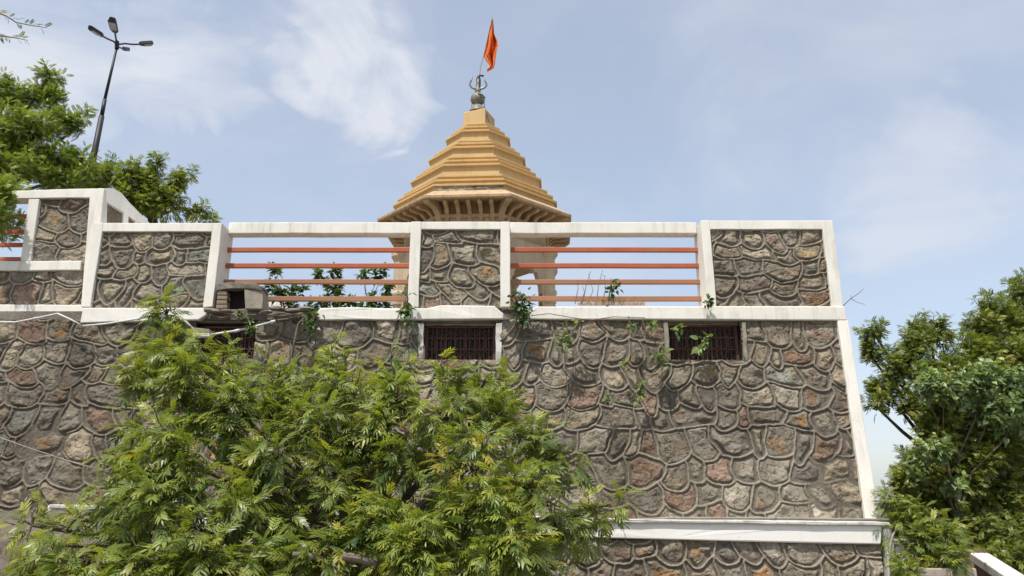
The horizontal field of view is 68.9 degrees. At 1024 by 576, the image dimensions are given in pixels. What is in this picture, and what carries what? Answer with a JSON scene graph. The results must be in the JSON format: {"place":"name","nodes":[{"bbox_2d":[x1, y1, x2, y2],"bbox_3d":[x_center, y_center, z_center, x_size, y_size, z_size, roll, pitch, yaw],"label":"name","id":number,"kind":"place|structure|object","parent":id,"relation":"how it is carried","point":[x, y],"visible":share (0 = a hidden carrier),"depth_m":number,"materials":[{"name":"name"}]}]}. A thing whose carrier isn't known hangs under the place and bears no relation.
{"place":"outdoors","nodes":[
{"label":"outdoors","id":0,"kind":"place"},
{"bbox_2d":[0,10,103,250],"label":"feathery tree","id":1,"kind":"object","parent":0,"point":[27,160],"visible":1,"depth_m":12.96,"materials":[{"name":"green plant"}]},
{"bbox_2d":[0,437,110,472],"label":"cable","id":2,"kind":"object","parent":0,"point":[50,454],"visible":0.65,"depth_m":8.30,"materials":[{"name":"plastic"}]},
{"bbox_2d":[0,503,909,575],"bbox_3d":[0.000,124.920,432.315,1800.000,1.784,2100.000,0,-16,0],"label":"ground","id":3,"kind":"structure","parent":0,"point":[4,540],"depth_m":7.37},
{"bbox_2d":[0,282,645,575],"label":"neem tree","id":4,"kind":"object","parent":3,"relation":"on","point":[425,537],"visible":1,"depth_m":5.51,"materials":[{"name":"green plant"}]},
{"bbox_2d":[292,552,323,562],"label":"sawn branch","id":5,"kind":"object","parent":4,"relation":"attached to","point":[310,555],"visible":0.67,"depth_m":4.77,"materials":[{"name":"brown wood"}]},
{"bbox_2d":[342,552,377,567],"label":"sawn branch","id":6,"kind":"object","parent":4,"relation":"attached to","point":[359,559],"visible":0.98,"depth_m":4.71,"materials":[{"name":"brown wood"}]},
{"bbox_2d":[0,305,877,520],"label":"retaining wall","id":7,"kind":"structure","parent":3,"relation":"on","point":[766,420],"depth_m":8.96,"materials":[{"name":"stone"}]},
{"bbox_2d":[0,313,80,324],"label":"conduit pipe","id":8,"kind":"object","parent":7,"relation":"attached to","point":[70,319],"visible":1,"depth_m":9.12,"materials":[{"name":"white plastic"}]},
{"bbox_2d":[0,189,106,310],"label":"parapet","id":9,"kind":"structure","parent":7,"relation":"on","point":[47,270],"depth_m":9.66,"materials":[{"name":"white paint"}]},
{"bbox_2d":[83,308,193,328],"bbox_3d":[-4.495,0.407,9.083,1.448,0.331,0.065,-1,-16,3],"label":"conduit pipe","id":10,"kind":"object","parent":7,"relation":"attached to","point":[128,320],"visible":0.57,"depth_m":9.08,"materials":[{"name":"white plastic"}]},
{"bbox_2d":[193,328,212,337],"bbox_3d":[-3.722,0.541,8.994,0.213,0.113,0.110,0,-16,0],"label":"wall light","id":11,"kind":"object","parent":7,"relation":"attached to","point":[207,331],"visible":0.6,"depth_m":8.96,"materials":[{"name":"white plastic"}]},
{"bbox_2d":[203,308,220,313],"bbox_3d":[-3.686,0.283,9.213,0.263,0.068,0.169,0,-16,0],"label":"concrete rubble","id":12,"kind":"object","parent":7,"relation":"on","point":[211,310],"visible":0.97,"depth_m":9.16,"materials":[{"name":"grey concrete"}]},
{"bbox_2d":[194,323,255,358],"bbox_3d":[-3.539,0.876,9.455,1.460,0.768,0.540,0,-16,0],"label":"window","id":13,"kind":"structure","parent":7,"relation":"in","point":[251,340],"depth_m":9.36,"materials":[{"name":"red paint"}]},
{"bbox_2d":[219,309,233,313],"bbox_3d":[-3.513,0.290,9.202,0.207,0.054,0.124,0,-16,0],"label":"concrete rubble","id":14,"kind":"object","parent":7,"relation":"on","point":[222,311],"visible":0.98,"depth_m":9.16,"materials":[{"name":"grey concrete"}]},
{"bbox_2d":[234,309,243,320],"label":"plant","id":15,"kind":"object","parent":7,"relation":"attached to","point":[238,312],"depth_m":9.04,"materials":[{"name":"green plant"}]},
{"bbox_2d":[216,282,268,310],"bbox_3d":[-3.397,0.129,9.392,0.631,0.358,0.284,0,-16,0],"label":"brick niche","id":16,"kind":"object","parent":7,"relation":"on","point":[250,296],"visible":0.9,"depth_m":9.30,"materials":[{"name":"concrete"}]},
{"bbox_2d":[211,320,275,334],"bbox_3d":[-3.260,0.477,9.053,0.758,0.221,0.050,2,-16,-7],"label":"conduit pipe","id":17,"kind":"object","parent":7,"relation":"attached to","point":[258,325],"visible":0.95,"depth_m":9.03,"materials":[{"name":"white plastic"}]},
{"bbox_2d":[242,313,258,335],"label":"creeper","id":18,"kind":"object","parent":7,"relation":"attached to","point":[253,327],"visible":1,"depth_m":9.03,"materials":[{"name":"green plant"}]},
{"bbox_2d":[210,310,316,358],"bbox_3d":[-3.038,0.562,9.098,1.325,0.601,0.024,0,-16,0],"label":"root","id":19,"kind":"object","parent":7,"relation":"attached to","point":[294,315],"visible":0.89,"depth_m":9.15,"materials":[{"name":"brown wood"}]},
{"bbox_2d":[259,310,271,314],"bbox_3d":[-3.038,0.303,9.202,0.122,0.048,0.142,13,-20,-38],"label":"concrete rubble","id":20,"kind":"object","parent":7,"relation":"on","point":[264,312],"visible":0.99,"depth_m":9.17,"materials":[{"name":"grey concrete"}]},
{"bbox_2d":[268,306,284,310],"bbox_3d":[-2.896,0.256,9.216,0.260,0.065,0.151,0,-16,0],"label":"concrete rubble","id":21,"kind":"object","parent":7,"relation":"on","point":[275,308],"visible":0.94,"depth_m":9.16,"materials":[{"name":"grey concrete"}]},
{"bbox_2d":[284,308,300,313],"bbox_3d":[-2.699,0.282,9.205,0.225,0.058,0.146,0,-16,0],"label":"concrete rubble","id":22,"kind":"object","parent":7,"relation":"on","point":[292,310],"visible":1,"depth_m":9.16,"materials":[{"name":"grey concrete"}]},
{"bbox_2d":[297,306,316,312],"bbox_3d":[-2.554,0.266,9.217,0.278,0.068,0.172,0,-16,0],"label":"concrete rubble","id":23,"kind":"object","parent":7,"relation":"on","point":[304,308],"visible":0.89,"depth_m":9.17,"materials":[{"name":"grey concrete"}]},
{"bbox_2d":[299,309,324,340],"bbox_3d":[-2.432,0.448,9.036,0.297,0.402,0.160,-4,-17,15],"label":"creeper","id":24,"kind":"object","parent":7,"relation":"attached to","point":[310,323],"visible":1,"depth_m":9.05,"materials":[{"name":"green plant"}]},
{"bbox_2d":[396,286,416,327],"bbox_3d":[-1.300,0.232,9.148,0.257,0.538,0.133,-5,-17,15],"label":"creeper","id":25,"kind":"object","parent":7,"relation":"attached to","point":[406,312],"visible":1,"depth_m":9.14,"materials":[{"name":"green plant"}]},
{"bbox_2d":[424,324,495,359],"bbox_3d":[-0.646,0.883,9.453,1.585,0.781,0.540,0,-16,0],"label":"window","id":26,"kind":"structure","parent":7,"relation":"in","point":[426,336],"depth_m":9.36,"materials":[{"name":"red paint"}]},
{"bbox_2d":[81,220,842,310],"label":"parapet","id":27,"kind":"structure","parent":7,"relation":"on","point":[763,263],"depth_m":9.56,"materials":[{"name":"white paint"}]},
{"bbox_2d":[99,188,148,222],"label":"stair parapet","id":28,"kind":"structure","parent":27,"relation":"on","point":[119,208],"depth_m":10.06,"materials":[{"name":"white paint"}]},
{"bbox_2d":[502,308,514,312],"bbox_3d":[-0.029,0.282,9.208,0.206,0.053,0.118,0,-16,0],"label":"concrete rubble","id":29,"kind":"object","parent":7,"relation":"on","point":[507,310],"visible":0.89,"depth_m":9.17,"materials":[{"name":"grey concrete"}]},
{"bbox_2d":[500,298,531,341],"bbox_3d":[0.046,0.393,9.146,0.393,0.550,0.028,0,-16,0],"label":"root","id":30,"kind":"object","parent":7,"relation":"attached to","point":[513,328],"visible":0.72,"depth_m":9.12,"materials":[{"name":"plant"}]},
{"bbox_2d":[506,287,535,326],"bbox_3d":[0.116,0.244,9.090,0.355,0.507,0.223,-6,-17,19],"label":"bush","id":31,"kind":"object","parent":7,"relation":"on","point":[520,306],"visible":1,"depth_m":9.08,"materials":[{"name":"green plant"}]},
{"bbox_2d":[565,345,567,403],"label":"dry vine","id":32,"kind":"object","parent":7,"relation":"hanging from","point":[566,376],"visible":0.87,"depth_m":8.92,"materials":[{"name":"brown plant"}]},
{"bbox_2d":[552,319,583,352],"bbox_3d":[0.672,0.571,8.911,0.376,0.418,0.153,0,-16,0],"label":"creeper","id":33,"kind":"object","parent":7,"relation":"attached to","point":[569,342],"visible":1,"depth_m":8.92,"materials":[{"name":"green plant"}]},
{"bbox_2d":[531,313,644,319],"bbox_3d":[0.935,0.353,9.157,1.411,0.106,0.070,0,-16,0],"label":"dry vine","id":34,"kind":"object","parent":7,"relation":"attached to","point":[587,319],"visible":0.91,"depth_m":9.18,"materials":[{"name":"brown plant"}]},
{"bbox_2d":[602,392,614,405],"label":"wall plant","id":35,"kind":"object","parent":7,"relation":"attached to","point":[606,400],"depth_m":8.75,"materials":[{"name":"green plant"}]},
{"bbox_2d":[601,275,622,306],"bbox_3d":[1.275,0.039,9.374,0.318,0.479,0.155,0,-16,0],"label":"wall plant","id":36,"kind":"object","parent":7,"relation":"on","point":[610,288],"depth_m":9.40,"materials":[{"name":"green plant"}]},
{"bbox_2d":[619,358,626,370],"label":"wall plant","id":37,"kind":"object","parent":7,"relation":"attached to","point":[623,363],"depth_m":8.89,"materials":[{"name":"green plant"}]},
{"bbox_2d":[626,316,637,333],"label":"wall plant","id":38,"kind":"object","parent":7,"relation":"attached to","point":[629,326],"depth_m":9.03,"materials":[{"name":"green plant"}]},
{"bbox_2d":[631,380,646,406],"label":"wall plant","id":39,"kind":"object","parent":7,"relation":"attached to","point":[640,393],"depth_m":8.77,"materials":[{"name":"green plant"}]},
{"bbox_2d":[642,320,659,383],"bbox_3d":[1.669,0.768,9.007,0.230,0.789,0.010,0,-16,0],"label":"dry vine","id":40,"kind":"object","parent":7,"relation":"attached to","point":[658,351],"visible":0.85,"depth_m":9.01,"materials":[{"name":"brown plant"}]},
{"bbox_2d":[647,319,658,334],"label":"wall plant","id":41,"kind":"object","parent":7,"relation":"attached to","point":[654,326],"depth_m":9.03,"materials":[{"name":"green plant"}]},
{"bbox_2d":[650,344,672,369],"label":"wall plant","id":42,"kind":"object","parent":7,"relation":"attached to","point":[659,355],"depth_m":8.89,"materials":[{"name":"green plant"}]},
{"bbox_2d":[670,323,684,340],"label":"wall plant","id":43,"kind":"object","parent":7,"relation":"attached to","point":[681,330],"depth_m":9.07,"materials":[{"name":"green plant"}]},
{"bbox_2d":[689,332,712,357],"bbox_3d":[2.287,0.674,9.002,0.274,0.328,0.155,0,-16,0],"label":"wall plant","id":44,"kind":"object","parent":7,"relation":"attached to","point":[699,348],"depth_m":9.01,"materials":[{"name":"green plant"}]},
{"bbox_2d":[668,323,742,359],"bbox_3d":[2.372,0.876,9.455,1.604,0.794,0.540,0,-16,0],"label":"window","id":45,"kind":"structure","parent":7,"relation":"in","point":[734,342],"depth_m":9.36,"materials":[{"name":"red paint"}]},
{"bbox_2d":[702,293,715,309],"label":"wall plant","id":46,"kind":"object","parent":7,"relation":"on","point":[710,302],"depth_m":9.19,"materials":[{"name":"green plant"}]},
{"bbox_2d":[48,504,894,575],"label":"retaining wall","id":47,"kind":"structure","parent":3,"relation":"on","point":[663,547],"depth_m":8.09,"materials":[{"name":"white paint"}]},
{"bbox_2d":[562,516,889,523],"bbox_3d":[2.291,2.539,8.152,3.659,0.091,0.080,0,-16,-1],"label":"ledge pipe","id":48,"kind":"object","parent":47,"relation":"on","point":[771,518],"visible":0.82,"depth_m":8.16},
{"bbox_2d":[889,521,901,575],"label":"hose","id":49,"kind":"object","parent":47,"relation":"attached to","point":[892,537],"visible":0.68,"depth_m":7.97,"materials":[{"name":"white plastic"}]},
{"bbox_2d":[894,539,908,559],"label":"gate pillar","id":50,"kind":"structure","parent":3,"relation":"on","point":[897,546],"depth_m":8.79,"materials":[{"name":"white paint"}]},
{"bbox_2d":[871,480,988,575],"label":"bush","id":51,"kind":"object","parent":3,"relation":"on","point":[929,548],"visible":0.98,"depth_m":7.87,"materials":[{"name":"green plant"}]},
{"bbox_2d":[851,267,1023,574],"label":"neem tree","id":52,"kind":"object","parent":3,"relation":"on","point":[993,508],"visible":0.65,"depth_m":11.92,"materials":[{"name":"green plant"}]},
{"bbox_2d":[892,549,984,575],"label":"garden wall","id":53,"kind":"structure","parent":3,"relation":"on","point":[930,571],"depth_m":7.51,"materials":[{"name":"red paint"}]},
{"bbox_2d":[902,349,1023,528],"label":"broadleaf tree","id":54,"kind":"object","parent":3,"relation":"on","point":[1008,417],"visible":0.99,"depth_m":11.36,"materials":[{"name":"green plant"}]},
{"bbox_2d":[970,553,1023,575],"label":"sloping parapet","id":55,"kind":"structure","parent":3,"relation":"on","point":[988,565],"depth_m":7.97,"materials":[{"name":"paint"}]},
{"bbox_2d":[211,331,729,538],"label":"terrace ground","id":56,"kind":"structure","parent":0,"point":[491,345],"depth_m":9.72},
{"bbox_2d":[52,150,122,189],"bbox_3d":[-8.360,-0.522,14.174,1.319,4.528,0.837,0,-16,0],"label":"neem tree","id":57,"kind":"object","parent":56,"relation":"on","point":[112,156],"visible":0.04,"depth_m":14.75,"materials":[{"name":"green plant"}]},
{"bbox_2d":[88,17,153,162],"bbox_3d":[-8.335,-3.327,15.697,0.835,5.710,3.004,5,-17,-16],"label":"street lamp","id":58,"kind":"object","parent":56,"relation":"on","point":[112,23],"visible":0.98,"depth_m":15.54,"materials":[{"name":"metal"}]},
{"bbox_2d":[78,150,224,222],"bbox_3d":[-6.835,-0.589,13.822,2.736,4.462,0.902,5,-17,-16],"label":"neem tree","id":59,"kind":"object","parent":56,"relation":"on","point":[150,200],"visible":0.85,"depth_m":14.12,"materials":[{"name":"green plant"}]},
{"bbox_2d":[268,302,287,308],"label":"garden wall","id":60,"kind":"structure","parent":56,"relation":"on","point":[274,304],"depth_m":12.41,"materials":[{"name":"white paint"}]},
{"bbox_2d":[262,261,314,308],"bbox_3d":[-3.460,0.317,11.553,0.877,1.469,0.388,0,-16,0],"label":"sapling","id":61,"kind":"object","parent":56,"relation":"on","point":[277,291],"visible":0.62,"depth_m":11.58,"materials":[{"name":"green plant"}]},
{"bbox_2d":[311,262,346,309],"bbox_3d":[-2.821,0.303,11.537,0.684,1.486,0.384,0,-16,0],"label":"sapling","id":62,"kind":"object","parent":56,"relation":"on","point":[335,290],"visible":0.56,"depth_m":11.59,"materials":[{"name":"green plant"}]},
{"bbox_2d":[341,262,395,307],"bbox_3d":[-2.223,0.317,11.514,0.879,1.447,0.364,1,-16,-5],"label":"sapling","id":63,"kind":"object","parent":56,"relation":"on","point":[387,288],"visible":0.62,"depth_m":11.61,"materials":[{"name":"green plant"}]},
{"bbox_2d":[377,74,570,308],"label":"temple","id":64,"kind":"structure","parent":56,"relation":"on","point":[477,170],"depth_m":15.88,"materials":[{"name":"paint"}]},
{"bbox_2d":[479,16,497,73],"bbox_3d":[-0.574,-5.800,18.378,0.467,1.973,0.360,0,-16,0],"label":"flag","id":65,"kind":"object","parent":64,"relation":"attached to","point":[490,51],"visible":1,"depth_m":18.37,"materials":[{"name":"orange fabric"}]},
{"bbox_2d":[0,0,1023,502],"label":"sky","id":66,"kind":"structure","parent":0,"point":[898,125],"materials":[{"name":"blue"}]},
{"bbox_2d":[575,270,645,305],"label":"dry grass","id":67,"kind":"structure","parent":0,"point":[596,302],"depth_m":9.37,"materials":[{"name":"plant"}]}
]}

